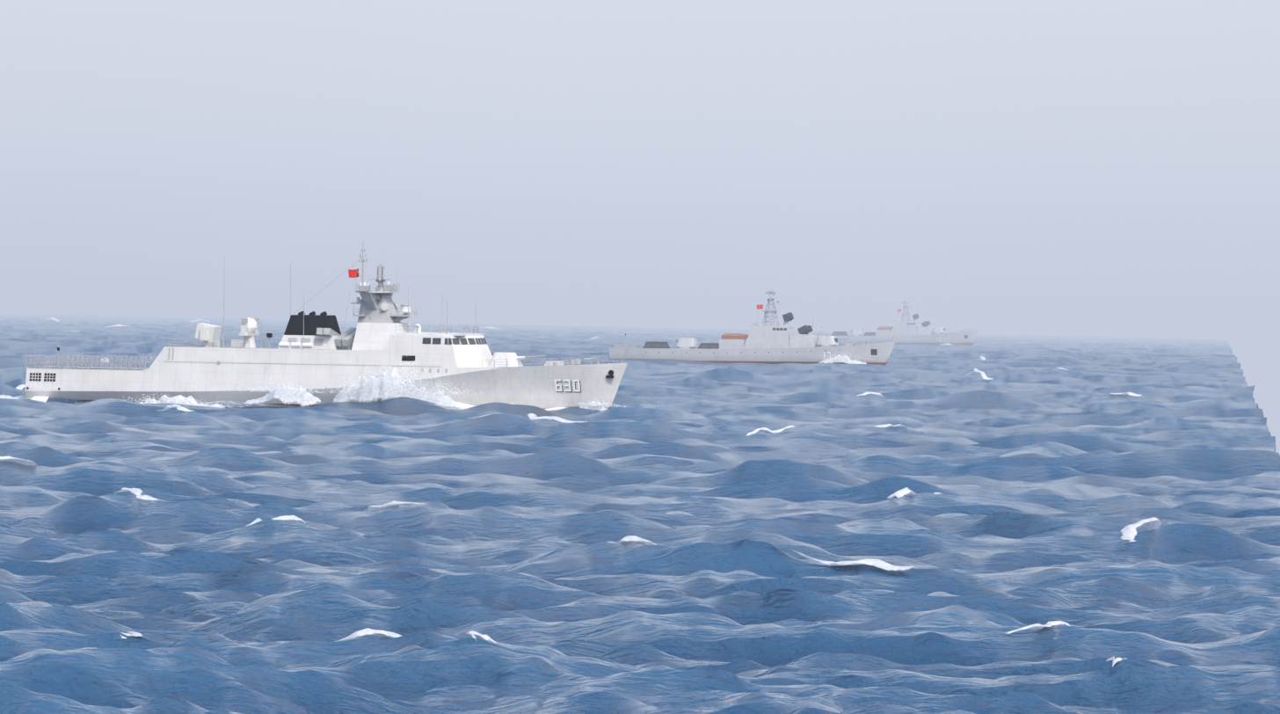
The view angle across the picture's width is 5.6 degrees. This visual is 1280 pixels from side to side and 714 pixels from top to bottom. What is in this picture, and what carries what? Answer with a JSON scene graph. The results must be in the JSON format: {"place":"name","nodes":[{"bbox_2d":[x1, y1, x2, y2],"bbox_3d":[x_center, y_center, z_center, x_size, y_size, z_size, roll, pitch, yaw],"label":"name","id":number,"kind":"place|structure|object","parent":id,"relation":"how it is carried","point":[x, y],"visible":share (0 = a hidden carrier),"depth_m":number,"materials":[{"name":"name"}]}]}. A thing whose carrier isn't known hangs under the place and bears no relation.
{"place":"outdoors","nodes":[
{"label":"outdoors","id":0,"kind":"place"},
{"bbox_2d":[0,314,1279,713],"bbox_3d":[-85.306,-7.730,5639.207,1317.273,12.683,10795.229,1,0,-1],"label":"sea","id":1,"kind":"structure","parent":0,"point":[1039,471],"depth_m":855.16,"materials":[{"name":"liquid"}]},
{"bbox_2d":[23,239,627,408],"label":"corvette","id":2,"kind":"object","parent":1,"relation":"on","point":[312,350],"visible":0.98,"depth_m":1810.58,"materials":[{"name":"paint"}]},
{"bbox_2d":[66,354,625,407],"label":"bow spray","id":3,"kind":"object","parent":1,"relation":"on","point":[444,391],"visible":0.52,"depth_m":1803.38,"materials":[{"name":"white liquid"}]},
{"bbox_2d":[0,342,952,410],"bbox_3d":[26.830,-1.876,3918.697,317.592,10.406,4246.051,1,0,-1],"label":"white water","id":4,"kind":"structure","parent":1,"relation":"on","point":[367,395],"depth_m":1804.86,"materials":[{"name":"liquid"}]},
{"bbox_2d":[0,317,1162,667],"bbox_3d":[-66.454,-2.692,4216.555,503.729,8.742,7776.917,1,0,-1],"label":"whitecaps","id":5,"kind":"object","parent":1,"relation":"on","point":[1129,532],"visible":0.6,"depth_m":860.88,"materials":[{"name":"liquid"}]},
{"bbox_2d":[609,290,894,364],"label":"frigate","id":6,"kind":"object","parent":1,"relation":"on","point":[775,344],"visible":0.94,"depth_m":3540.79,"materials":[{"name":"metal"}]},
{"bbox_2d":[800,349,879,360],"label":"bow spray","id":7,"kind":"object","parent":1,"relation":"on","point":[848,357],"visible":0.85,"depth_m":3531.48,"materials":[{"name":"white liquid"}]},
{"bbox_2d":[814,301,978,345],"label":"frigate","id":8,"kind":"object","parent":1,"relation":"on","point":[914,331],"visible":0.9,"depth_m":6034.94,"materials":[{"name":"metal"}]},
{"bbox_2d":[0,0,1279,454],"label":"sky","id":9,"kind":"structure","parent":0,"point":[1066,168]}
]}

